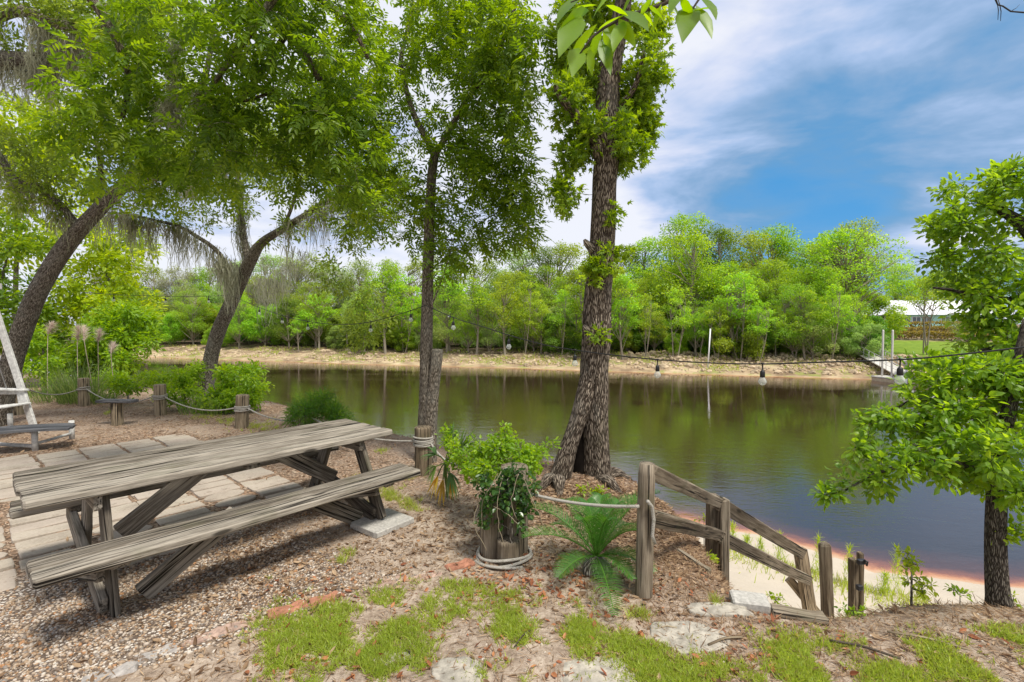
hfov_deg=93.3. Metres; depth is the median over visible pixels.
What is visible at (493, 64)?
ash tree
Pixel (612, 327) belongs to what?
bushy tree
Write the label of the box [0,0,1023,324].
sky
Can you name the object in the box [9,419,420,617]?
picnic table
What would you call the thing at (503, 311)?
slim tree
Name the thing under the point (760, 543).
beach weed
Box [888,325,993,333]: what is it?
hedge
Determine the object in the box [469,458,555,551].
ivy vine
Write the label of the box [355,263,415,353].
slim tree
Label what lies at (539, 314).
slim tree
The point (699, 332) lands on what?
slim tree
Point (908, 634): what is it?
fallen stick
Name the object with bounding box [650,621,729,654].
stepping stone
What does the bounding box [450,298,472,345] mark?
bank tree
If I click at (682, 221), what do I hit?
bank tree
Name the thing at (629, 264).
bank tree
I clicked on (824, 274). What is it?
bank tree
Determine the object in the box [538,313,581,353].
bushy tree
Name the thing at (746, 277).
bank tree
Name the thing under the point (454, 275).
bank tree
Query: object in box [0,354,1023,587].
river water
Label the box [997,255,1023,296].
bank tree
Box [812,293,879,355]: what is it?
bank tree
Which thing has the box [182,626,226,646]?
edging brick
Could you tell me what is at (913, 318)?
window
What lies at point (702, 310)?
bank tree
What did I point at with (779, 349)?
bushy tree
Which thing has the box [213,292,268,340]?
bank tree
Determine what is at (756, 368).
riprap rubble
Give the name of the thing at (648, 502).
hanging rope
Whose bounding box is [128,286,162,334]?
bank tree
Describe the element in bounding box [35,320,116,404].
plume grass
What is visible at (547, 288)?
bank tree
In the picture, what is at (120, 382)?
thicket shrub
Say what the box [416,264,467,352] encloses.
slim tree
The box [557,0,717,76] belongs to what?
leafy bough
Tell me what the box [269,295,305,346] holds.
bank tree
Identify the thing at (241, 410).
rope post
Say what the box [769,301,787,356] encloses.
slim tree
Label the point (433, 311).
bank tree
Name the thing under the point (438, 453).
hanging rope
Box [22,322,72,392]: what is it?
thicket shrub
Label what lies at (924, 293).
lawn tree
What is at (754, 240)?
bank tree
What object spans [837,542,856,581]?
beach weed
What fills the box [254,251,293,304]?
bank tree
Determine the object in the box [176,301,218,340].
bank tree
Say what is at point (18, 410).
rope post
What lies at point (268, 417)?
hanging rope
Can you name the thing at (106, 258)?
thicket tree
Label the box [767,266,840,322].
bank tree
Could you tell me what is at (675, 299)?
slim tree
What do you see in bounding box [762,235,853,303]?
bank tree
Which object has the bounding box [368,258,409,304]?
bank tree
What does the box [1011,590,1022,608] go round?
weed
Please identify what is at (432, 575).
edging brick
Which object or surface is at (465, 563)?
edging brick
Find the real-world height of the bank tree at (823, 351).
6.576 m
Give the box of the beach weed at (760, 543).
[755,535,767,552]
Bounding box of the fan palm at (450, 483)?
[420,422,481,507]
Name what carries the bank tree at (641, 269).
on the ground at (740, 576)
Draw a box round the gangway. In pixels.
[857,344,914,377]
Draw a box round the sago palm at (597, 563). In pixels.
[521,488,659,615]
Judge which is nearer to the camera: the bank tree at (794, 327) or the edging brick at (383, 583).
the edging brick at (383, 583)
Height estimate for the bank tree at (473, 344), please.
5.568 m
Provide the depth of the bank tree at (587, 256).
83.78 m
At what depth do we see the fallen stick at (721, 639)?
2.60 m
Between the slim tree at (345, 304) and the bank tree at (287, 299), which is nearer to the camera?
the slim tree at (345, 304)
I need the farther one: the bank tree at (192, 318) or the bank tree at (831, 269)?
the bank tree at (192, 318)
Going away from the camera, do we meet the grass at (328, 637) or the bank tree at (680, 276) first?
the grass at (328, 637)
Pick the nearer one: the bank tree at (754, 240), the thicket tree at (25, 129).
the thicket tree at (25, 129)
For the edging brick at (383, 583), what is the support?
on the ground at (740, 576)
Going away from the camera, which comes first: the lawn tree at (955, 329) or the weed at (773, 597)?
the weed at (773, 597)
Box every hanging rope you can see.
[25,387,75,394]
[86,388,151,402]
[164,396,233,410]
[247,407,295,421]
[312,417,412,441]
[430,443,455,465]
[527,492,656,544]
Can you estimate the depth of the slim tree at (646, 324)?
59.15 m
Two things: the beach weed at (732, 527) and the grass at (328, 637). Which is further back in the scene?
the beach weed at (732, 527)
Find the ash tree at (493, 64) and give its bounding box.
[268,0,564,462]
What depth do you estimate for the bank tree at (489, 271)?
90.40 m
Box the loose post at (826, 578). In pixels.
[818,541,834,618]
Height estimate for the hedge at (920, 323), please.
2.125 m
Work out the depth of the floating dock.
45.13 m
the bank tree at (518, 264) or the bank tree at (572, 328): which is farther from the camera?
the bank tree at (518, 264)
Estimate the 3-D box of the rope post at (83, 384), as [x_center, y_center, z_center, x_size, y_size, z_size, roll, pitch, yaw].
[-9.094,1.155,10.278,0.240,0.737,0.240,0,2,0]
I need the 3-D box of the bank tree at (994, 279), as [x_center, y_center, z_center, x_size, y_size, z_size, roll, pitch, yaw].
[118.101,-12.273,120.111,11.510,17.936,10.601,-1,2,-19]
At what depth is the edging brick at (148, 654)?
2.50 m
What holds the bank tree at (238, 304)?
on the ground at (740, 576)
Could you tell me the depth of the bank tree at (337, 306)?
95.99 m
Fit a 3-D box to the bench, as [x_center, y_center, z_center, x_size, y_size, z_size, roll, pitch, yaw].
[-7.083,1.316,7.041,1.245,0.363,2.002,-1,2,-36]
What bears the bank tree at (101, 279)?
on the ground at (740, 576)
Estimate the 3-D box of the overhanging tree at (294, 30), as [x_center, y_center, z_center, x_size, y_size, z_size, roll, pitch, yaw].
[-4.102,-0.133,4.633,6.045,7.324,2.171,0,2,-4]
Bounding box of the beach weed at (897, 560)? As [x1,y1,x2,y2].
[888,543,905,591]
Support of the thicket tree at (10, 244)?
on the ground at (740, 576)
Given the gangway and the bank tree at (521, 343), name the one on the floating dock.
the gangway
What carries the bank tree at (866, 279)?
on the ground at (740, 576)
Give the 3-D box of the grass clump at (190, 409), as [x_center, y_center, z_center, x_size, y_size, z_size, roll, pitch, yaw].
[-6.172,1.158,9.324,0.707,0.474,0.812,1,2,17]
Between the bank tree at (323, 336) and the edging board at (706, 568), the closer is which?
the edging board at (706, 568)
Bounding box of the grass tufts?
[105,408,855,621]
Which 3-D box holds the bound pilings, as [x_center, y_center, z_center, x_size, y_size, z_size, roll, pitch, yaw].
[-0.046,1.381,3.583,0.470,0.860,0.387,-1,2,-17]
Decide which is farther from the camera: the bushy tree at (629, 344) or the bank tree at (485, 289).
the bank tree at (485, 289)
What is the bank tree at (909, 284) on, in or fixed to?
on the ground at (740, 576)
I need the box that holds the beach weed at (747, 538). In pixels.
[741,532,752,544]
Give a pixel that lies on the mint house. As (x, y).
(913, 313)
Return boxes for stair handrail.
[635,461,820,610]
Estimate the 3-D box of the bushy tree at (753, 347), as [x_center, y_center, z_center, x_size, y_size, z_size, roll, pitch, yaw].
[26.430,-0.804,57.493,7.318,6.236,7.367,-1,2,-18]
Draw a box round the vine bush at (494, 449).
[435,420,561,494]
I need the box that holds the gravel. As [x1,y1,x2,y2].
[0,512,458,681]
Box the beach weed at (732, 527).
[730,521,738,536]
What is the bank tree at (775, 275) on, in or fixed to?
on the ground at (740, 576)
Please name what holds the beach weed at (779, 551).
on the ground at (740, 576)
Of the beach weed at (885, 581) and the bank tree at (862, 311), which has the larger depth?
the bank tree at (862, 311)
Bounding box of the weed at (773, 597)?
[766,591,787,605]
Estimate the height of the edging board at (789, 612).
0.075 m
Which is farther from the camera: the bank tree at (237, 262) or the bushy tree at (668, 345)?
the bank tree at (237, 262)
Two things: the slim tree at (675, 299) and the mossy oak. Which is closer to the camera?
the mossy oak
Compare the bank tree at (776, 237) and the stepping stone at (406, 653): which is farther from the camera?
the bank tree at (776, 237)
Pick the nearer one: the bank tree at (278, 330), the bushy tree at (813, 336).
the bushy tree at (813, 336)
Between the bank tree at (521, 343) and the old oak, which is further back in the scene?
the bank tree at (521, 343)
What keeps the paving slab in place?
on the ground at (740, 576)
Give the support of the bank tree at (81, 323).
on the ground at (740, 576)
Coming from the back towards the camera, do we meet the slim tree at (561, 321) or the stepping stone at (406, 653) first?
the slim tree at (561, 321)
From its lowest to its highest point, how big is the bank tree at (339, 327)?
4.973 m
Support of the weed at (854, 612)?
on the ground at (740, 576)
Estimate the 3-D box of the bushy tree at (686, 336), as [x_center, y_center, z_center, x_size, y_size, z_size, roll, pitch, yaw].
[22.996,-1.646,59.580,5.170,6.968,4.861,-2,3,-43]
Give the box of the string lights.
[84,292,1023,384]
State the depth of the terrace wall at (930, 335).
80.41 m
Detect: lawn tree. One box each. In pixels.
[884,269,956,354]
[942,315,975,347]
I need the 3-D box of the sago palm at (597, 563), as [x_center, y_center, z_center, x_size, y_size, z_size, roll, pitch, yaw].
[0.584,1.366,3.355,0.899,0.657,0.976,-2,3,-42]
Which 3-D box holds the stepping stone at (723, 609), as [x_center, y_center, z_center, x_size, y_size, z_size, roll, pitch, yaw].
[1.244,1.631,2.900,0.377,0.073,0.141,0,2,0]
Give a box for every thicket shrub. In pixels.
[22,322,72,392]
[90,365,175,398]
[149,357,207,408]
[189,358,274,414]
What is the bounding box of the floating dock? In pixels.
[871,375,957,389]
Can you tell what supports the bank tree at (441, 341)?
on the ground at (740, 576)
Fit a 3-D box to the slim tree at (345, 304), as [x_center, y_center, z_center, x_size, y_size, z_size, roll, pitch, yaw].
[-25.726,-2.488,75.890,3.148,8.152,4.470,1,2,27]
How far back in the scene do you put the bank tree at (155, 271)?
113.21 m
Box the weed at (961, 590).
[943,583,972,603]
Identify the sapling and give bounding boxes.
[894,544,938,605]
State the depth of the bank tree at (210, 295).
111.53 m
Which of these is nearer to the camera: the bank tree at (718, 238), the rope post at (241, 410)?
the rope post at (241, 410)
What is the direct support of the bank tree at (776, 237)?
on the ground at (740, 576)
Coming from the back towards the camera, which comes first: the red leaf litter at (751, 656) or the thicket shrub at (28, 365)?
the thicket shrub at (28, 365)
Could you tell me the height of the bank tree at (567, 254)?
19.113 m
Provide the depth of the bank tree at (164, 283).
112.97 m
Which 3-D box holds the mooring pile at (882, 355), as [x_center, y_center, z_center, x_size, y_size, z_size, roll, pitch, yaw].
[34.984,2.117,45.695,0.170,6.348,0.170,0,2,0]
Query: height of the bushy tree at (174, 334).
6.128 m
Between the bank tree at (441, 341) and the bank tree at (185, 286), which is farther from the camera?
the bank tree at (185, 286)
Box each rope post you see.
[13,373,24,415]
[76,378,90,406]
[152,384,167,415]
[234,394,250,428]
[413,425,433,475]
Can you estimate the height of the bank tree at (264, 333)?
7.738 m
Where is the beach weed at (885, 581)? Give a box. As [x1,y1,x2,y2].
[875,570,892,596]
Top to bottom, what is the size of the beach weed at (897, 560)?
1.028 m
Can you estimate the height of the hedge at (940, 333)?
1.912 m
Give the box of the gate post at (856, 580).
[848,551,868,615]
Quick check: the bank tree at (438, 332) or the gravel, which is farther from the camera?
the bank tree at (438, 332)
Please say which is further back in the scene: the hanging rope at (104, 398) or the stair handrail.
the hanging rope at (104, 398)
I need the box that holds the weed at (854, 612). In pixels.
[834,602,866,621]
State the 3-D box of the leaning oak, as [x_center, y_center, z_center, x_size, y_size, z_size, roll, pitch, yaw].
[-4.618,-1.799,9.785,5.859,7.126,2.985,0,2,0]
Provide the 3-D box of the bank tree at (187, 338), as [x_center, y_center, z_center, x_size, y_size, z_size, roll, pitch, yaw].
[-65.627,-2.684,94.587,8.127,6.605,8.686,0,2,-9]
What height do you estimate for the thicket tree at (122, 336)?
3.183 m
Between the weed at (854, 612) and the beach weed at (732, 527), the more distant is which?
the beach weed at (732, 527)
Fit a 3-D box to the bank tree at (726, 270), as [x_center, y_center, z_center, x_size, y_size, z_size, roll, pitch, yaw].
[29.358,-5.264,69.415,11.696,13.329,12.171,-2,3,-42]
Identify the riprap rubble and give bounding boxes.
[146,345,918,375]
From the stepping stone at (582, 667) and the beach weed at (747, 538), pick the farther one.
the beach weed at (747, 538)
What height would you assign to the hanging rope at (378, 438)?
0.132 m
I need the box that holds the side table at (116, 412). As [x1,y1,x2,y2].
[95,399,138,425]
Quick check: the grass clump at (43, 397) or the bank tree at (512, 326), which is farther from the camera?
the bank tree at (512, 326)
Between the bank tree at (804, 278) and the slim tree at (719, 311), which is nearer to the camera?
the slim tree at (719, 311)
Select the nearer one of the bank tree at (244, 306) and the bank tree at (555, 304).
the bank tree at (555, 304)
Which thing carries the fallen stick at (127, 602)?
on the gravel
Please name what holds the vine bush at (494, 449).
on the ground at (740, 576)
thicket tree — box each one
[0,87,114,325]
[0,207,75,346]
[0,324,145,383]
[22,199,169,334]
[63,294,166,387]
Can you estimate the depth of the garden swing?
7.46 m
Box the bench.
[0,413,75,450]
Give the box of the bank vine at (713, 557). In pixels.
[705,550,718,562]
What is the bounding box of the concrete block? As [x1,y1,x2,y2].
[729,589,770,614]
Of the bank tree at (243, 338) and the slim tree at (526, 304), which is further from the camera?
the bank tree at (243, 338)
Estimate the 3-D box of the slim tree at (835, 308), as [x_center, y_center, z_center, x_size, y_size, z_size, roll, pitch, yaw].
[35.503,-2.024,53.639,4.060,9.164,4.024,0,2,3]
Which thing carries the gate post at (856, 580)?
on the ground at (740, 576)
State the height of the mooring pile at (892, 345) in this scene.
6.358 m
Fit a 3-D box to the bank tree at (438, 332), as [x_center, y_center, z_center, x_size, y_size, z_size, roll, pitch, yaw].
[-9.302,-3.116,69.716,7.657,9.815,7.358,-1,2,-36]
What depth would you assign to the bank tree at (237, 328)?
82.42 m
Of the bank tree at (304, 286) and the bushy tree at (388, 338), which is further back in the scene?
the bank tree at (304, 286)
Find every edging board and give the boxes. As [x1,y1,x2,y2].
[676,548,710,573]
[770,603,828,625]
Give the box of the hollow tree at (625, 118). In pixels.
[532,0,680,497]
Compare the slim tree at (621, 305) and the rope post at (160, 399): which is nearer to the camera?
the rope post at (160, 399)
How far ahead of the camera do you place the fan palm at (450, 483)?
4.48 m
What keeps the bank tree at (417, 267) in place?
on the ground at (740, 576)
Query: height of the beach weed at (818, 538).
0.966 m
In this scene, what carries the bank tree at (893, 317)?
on the ground at (740, 576)
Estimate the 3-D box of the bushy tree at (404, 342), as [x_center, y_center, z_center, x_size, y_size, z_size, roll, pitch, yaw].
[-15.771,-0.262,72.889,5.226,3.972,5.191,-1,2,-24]
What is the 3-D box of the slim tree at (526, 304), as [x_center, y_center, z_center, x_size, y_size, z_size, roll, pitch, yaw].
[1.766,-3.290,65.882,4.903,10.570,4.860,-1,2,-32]
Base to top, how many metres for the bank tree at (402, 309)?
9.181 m
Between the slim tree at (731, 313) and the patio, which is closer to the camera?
the patio
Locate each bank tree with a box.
[68,307,94,336]
[85,263,140,307]
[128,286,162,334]
[130,261,170,301]
[144,289,172,339]
[149,262,202,338]
[161,311,190,342]
[165,279,203,340]
[166,289,213,344]
[175,290,222,336]
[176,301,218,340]
[183,265,222,304]
[203,302,220,328]
[210,260,262,305]
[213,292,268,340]
[217,291,249,341]
[226,291,257,348]
[226,307,270,343]
[236,273,292,340]
[240,304,291,344]
[242,304,278,345]
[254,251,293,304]
[262,298,325,345]
[269,250,330,303]
[269,293,303,343]
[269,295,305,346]
[287,281,332,346]
[296,306,341,345]
[303,263,363,315]
[305,290,339,335]
[330,322,361,346]
[337,258,379,304]
[340,283,380,349]
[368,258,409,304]
[378,300,434,345]
[392,295,417,324]
[396,253,454,304]
[408,294,450,325]
[433,266,479,315]
[433,286,472,350]
[433,315,466,346]
[445,300,482,352]
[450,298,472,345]
[452,315,490,348]
[456,259,502,318]
[466,300,514,350]
[469,288,498,331]
[479,246,539,339]
[484,315,519,346]
[489,270,538,328]
[508,298,550,351]
[511,244,570,296]
[512,292,560,340]
[513,319,545,348]
[515,264,569,322]
[518,306,572,348]
[548,239,585,304]
[554,292,583,351]
[557,284,584,323]
[568,250,628,299]
[610,309,662,350]
[611,276,665,332]
[614,243,651,313]
[618,301,678,350]
[624,234,674,304]
[636,270,678,319]
[646,226,729,345]
[649,299,699,347]
[659,211,726,300]
[672,306,716,350]
[678,257,755,311]
[685,221,745,303]
[694,309,757,348]
[709,225,789,307]
[710,266,775,313]
[723,294,757,312]
[738,222,811,298]
[743,257,804,311]
[761,282,831,357]
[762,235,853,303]
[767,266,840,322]
[771,304,824,353]
[783,243,874,303]
[789,303,864,353]
[803,263,855,349]
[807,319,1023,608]
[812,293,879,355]
[820,216,900,310]
[851,291,910,336]
[882,263,929,299]
[913,248,969,299]
[968,264,1013,296]
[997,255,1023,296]
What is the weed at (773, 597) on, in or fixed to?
on the ground at (740, 576)
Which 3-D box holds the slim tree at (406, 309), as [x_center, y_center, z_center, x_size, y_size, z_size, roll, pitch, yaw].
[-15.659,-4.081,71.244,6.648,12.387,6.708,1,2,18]
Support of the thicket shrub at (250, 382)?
on the ground at (740, 576)
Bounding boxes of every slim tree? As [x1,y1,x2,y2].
[287,315,307,351]
[296,294,340,347]
[334,301,352,348]
[353,290,379,352]
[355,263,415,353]
[385,273,421,352]
[408,311,420,350]
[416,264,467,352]
[453,277,497,353]
[481,279,529,354]
[507,280,543,353]
[524,308,555,353]
[545,287,576,355]
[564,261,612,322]
[579,264,635,335]
[611,271,645,359]
[630,293,663,356]
[659,288,694,357]
[687,311,709,356]
[696,301,728,358]
[707,271,758,359]
[746,300,783,362]
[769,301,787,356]
[777,288,832,359]
[814,283,857,358]
[834,308,857,358]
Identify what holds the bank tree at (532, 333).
on the ground at (740, 576)
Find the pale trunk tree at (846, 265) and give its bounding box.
[796,225,918,316]
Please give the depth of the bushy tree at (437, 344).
71.15 m
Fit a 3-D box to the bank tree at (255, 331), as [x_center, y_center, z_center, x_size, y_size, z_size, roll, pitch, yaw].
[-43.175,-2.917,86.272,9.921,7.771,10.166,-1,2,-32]
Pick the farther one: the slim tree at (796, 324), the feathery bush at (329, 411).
the slim tree at (796, 324)
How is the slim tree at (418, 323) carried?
on the ground at (740, 576)
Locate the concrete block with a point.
(754, 601)
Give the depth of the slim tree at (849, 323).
53.80 m
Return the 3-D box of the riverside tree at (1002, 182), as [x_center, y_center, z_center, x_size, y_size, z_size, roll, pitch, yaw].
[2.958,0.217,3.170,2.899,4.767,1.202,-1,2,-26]
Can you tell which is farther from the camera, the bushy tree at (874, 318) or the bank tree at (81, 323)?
the bank tree at (81, 323)
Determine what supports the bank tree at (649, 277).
on the ground at (740, 576)
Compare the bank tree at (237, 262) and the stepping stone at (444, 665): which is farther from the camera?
the bank tree at (237, 262)
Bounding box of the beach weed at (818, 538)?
[809,532,822,577]
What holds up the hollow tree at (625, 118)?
on the ground at (740, 576)
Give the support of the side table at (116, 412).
on the ground at (740, 576)
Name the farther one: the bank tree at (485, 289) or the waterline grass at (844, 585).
the bank tree at (485, 289)
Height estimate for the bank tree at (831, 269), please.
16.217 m
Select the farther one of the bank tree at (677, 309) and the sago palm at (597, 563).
the bank tree at (677, 309)
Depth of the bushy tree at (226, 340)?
84.58 m
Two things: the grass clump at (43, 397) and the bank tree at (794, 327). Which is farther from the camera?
the bank tree at (794, 327)
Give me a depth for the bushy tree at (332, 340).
77.54 m
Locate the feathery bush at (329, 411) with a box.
[280,384,359,427]
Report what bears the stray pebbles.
on the ground at (740, 576)
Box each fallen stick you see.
[102,597,145,613]
[656,625,676,628]
[708,636,742,645]
[829,639,900,659]
[887,630,971,650]
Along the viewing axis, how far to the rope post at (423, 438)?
5.45 m
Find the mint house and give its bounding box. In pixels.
[860,300,996,326]
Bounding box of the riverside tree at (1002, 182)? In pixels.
[911,151,1023,437]
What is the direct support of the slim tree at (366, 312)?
on the ground at (740, 576)
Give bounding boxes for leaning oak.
[96,70,420,404]
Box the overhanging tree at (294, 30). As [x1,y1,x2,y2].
[6,0,404,249]
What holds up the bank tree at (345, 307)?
on the ground at (740, 576)
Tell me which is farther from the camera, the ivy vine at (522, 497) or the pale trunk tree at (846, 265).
the pale trunk tree at (846, 265)
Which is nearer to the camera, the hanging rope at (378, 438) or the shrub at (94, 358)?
the hanging rope at (378, 438)
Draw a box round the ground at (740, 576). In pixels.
[0,324,1023,681]
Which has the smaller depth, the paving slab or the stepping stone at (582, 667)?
the stepping stone at (582, 667)
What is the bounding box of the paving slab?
[350,508,413,538]
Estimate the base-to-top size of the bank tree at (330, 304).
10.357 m
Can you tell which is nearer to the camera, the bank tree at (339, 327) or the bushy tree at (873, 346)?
the bushy tree at (873, 346)
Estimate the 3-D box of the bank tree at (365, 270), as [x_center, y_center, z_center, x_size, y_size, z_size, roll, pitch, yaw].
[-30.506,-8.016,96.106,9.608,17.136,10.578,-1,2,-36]
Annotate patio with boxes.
[0,433,308,591]
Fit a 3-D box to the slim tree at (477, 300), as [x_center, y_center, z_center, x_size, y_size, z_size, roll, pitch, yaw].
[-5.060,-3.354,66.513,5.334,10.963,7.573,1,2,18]
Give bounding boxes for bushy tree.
[156,313,185,344]
[201,326,236,346]
[325,326,348,348]
[356,310,405,348]
[389,326,419,350]
[414,329,441,348]
[497,329,520,349]
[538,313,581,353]
[576,299,632,345]
[612,326,640,351]
[637,305,669,350]
[663,332,687,353]
[677,300,718,354]
[696,315,741,353]
[704,308,768,360]
[734,314,787,352]
[762,320,796,353]
[783,305,848,358]
[837,322,890,357]
[840,315,896,357]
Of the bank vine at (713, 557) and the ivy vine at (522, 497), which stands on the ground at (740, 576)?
the bank vine at (713, 557)
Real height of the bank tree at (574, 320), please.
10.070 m
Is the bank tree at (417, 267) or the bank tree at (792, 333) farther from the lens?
the bank tree at (417, 267)
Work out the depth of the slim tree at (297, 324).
75.32 m
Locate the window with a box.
[912,317,920,323]
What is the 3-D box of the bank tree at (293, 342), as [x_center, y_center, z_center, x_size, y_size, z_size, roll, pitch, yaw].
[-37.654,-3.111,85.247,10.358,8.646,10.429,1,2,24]
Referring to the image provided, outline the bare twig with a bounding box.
[995,0,1023,20]
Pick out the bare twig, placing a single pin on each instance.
(1003, 6)
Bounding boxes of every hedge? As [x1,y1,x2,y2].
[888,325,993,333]
[888,330,1006,339]
[897,320,959,328]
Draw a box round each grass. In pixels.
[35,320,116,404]
[235,574,1023,681]
[729,549,934,613]
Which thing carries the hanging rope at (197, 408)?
attached to the rope post at (160, 399)
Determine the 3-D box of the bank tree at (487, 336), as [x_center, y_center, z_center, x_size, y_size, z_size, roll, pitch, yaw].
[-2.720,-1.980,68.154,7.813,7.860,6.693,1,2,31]
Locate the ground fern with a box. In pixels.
[575,482,609,496]
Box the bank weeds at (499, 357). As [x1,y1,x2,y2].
[155,344,904,372]
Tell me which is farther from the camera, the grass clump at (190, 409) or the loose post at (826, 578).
the grass clump at (190, 409)
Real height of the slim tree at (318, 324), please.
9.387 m
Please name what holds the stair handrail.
on the ground at (740, 576)
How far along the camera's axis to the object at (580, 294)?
61.98 m
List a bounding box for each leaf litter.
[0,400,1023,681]
[241,547,1013,681]
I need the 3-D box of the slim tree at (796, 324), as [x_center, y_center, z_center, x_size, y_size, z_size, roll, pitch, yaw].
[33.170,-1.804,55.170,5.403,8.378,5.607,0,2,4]
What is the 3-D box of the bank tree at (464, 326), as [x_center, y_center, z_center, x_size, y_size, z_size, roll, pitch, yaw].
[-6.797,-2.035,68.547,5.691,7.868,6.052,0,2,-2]
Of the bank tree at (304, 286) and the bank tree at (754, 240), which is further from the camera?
the bank tree at (304, 286)
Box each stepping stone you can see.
[374,651,410,665]
[432,656,482,681]
[560,657,636,681]
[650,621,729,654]
[686,602,753,617]
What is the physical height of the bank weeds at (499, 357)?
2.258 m
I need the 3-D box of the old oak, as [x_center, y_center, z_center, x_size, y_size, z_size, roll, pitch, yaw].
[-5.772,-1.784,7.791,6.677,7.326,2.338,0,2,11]
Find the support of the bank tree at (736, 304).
on the ground at (740, 576)
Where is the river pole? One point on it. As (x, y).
(709, 348)
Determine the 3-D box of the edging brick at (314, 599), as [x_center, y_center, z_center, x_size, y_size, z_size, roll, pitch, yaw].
[-1.149,1.613,2.992,0.203,0.074,0.104,-2,2,-40]
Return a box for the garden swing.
[0,284,39,432]
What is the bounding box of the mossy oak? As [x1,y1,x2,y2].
[0,0,220,117]
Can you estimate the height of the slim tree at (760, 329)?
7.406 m
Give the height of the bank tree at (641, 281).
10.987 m
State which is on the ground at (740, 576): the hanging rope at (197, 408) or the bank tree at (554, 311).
the bank tree at (554, 311)
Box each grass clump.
[24,368,90,403]
[68,375,121,404]
[173,395,206,414]
[193,391,233,415]
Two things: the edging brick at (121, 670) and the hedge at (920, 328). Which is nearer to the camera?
the edging brick at (121, 670)
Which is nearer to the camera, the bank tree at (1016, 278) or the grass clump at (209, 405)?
the grass clump at (209, 405)
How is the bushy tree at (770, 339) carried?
on the ground at (740, 576)
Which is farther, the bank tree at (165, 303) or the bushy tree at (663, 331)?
the bank tree at (165, 303)
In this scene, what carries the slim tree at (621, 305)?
on the ground at (740, 576)
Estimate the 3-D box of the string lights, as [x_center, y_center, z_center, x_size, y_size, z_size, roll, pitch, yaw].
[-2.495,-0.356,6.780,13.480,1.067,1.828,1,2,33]
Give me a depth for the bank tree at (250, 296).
93.06 m
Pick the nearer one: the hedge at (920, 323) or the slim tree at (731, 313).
the slim tree at (731, 313)
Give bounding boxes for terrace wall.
[890,333,997,336]
[890,338,991,341]
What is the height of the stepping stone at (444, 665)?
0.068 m
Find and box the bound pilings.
[474,462,532,569]
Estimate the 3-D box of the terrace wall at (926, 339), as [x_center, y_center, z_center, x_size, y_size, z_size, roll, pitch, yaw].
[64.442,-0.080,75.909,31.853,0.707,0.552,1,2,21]
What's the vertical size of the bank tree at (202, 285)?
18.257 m
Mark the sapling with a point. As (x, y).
(910, 564)
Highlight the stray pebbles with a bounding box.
[0,480,1020,681]
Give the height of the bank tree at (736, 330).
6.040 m
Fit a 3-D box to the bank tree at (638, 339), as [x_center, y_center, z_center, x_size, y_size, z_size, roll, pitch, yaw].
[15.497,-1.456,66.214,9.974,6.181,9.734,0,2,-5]
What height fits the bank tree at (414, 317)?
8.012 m
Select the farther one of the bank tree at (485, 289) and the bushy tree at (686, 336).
the bank tree at (485, 289)
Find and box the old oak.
[0,0,322,425]
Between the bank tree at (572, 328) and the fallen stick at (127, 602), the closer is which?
the fallen stick at (127, 602)
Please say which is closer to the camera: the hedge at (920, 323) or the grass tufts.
the grass tufts
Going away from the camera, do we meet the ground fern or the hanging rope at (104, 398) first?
the ground fern
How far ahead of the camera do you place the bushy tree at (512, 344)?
69.60 m
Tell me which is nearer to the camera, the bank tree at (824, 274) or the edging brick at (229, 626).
the edging brick at (229, 626)
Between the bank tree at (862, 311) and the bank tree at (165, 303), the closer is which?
the bank tree at (862, 311)
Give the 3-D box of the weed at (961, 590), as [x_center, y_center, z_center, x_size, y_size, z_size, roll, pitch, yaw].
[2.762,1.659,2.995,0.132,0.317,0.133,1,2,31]
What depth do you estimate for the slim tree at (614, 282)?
59.56 m
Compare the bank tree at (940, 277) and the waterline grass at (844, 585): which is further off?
the bank tree at (940, 277)
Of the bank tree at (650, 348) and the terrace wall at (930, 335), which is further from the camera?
the terrace wall at (930, 335)
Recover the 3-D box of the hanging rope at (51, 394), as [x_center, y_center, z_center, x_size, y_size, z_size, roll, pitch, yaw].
[-9.239,0.955,9.673,0.021,0.303,1.125,0,2,5]
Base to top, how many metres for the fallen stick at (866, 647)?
0.019 m
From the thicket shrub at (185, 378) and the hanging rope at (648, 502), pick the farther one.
the thicket shrub at (185, 378)
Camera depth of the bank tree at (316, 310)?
78.06 m
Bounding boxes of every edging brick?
[81,661,137,681]
[130,643,177,664]
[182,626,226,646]
[223,615,262,631]
[266,600,308,619]
[308,591,343,605]
[377,574,408,586]
[412,570,441,581]
[444,558,474,571]
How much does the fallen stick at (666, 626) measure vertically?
0.015 m
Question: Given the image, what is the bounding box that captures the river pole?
[707,329,710,368]
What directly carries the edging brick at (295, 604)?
on the ground at (740, 576)
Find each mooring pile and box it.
[881,330,883,375]
[890,330,893,376]
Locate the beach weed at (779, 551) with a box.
[772,531,789,559]

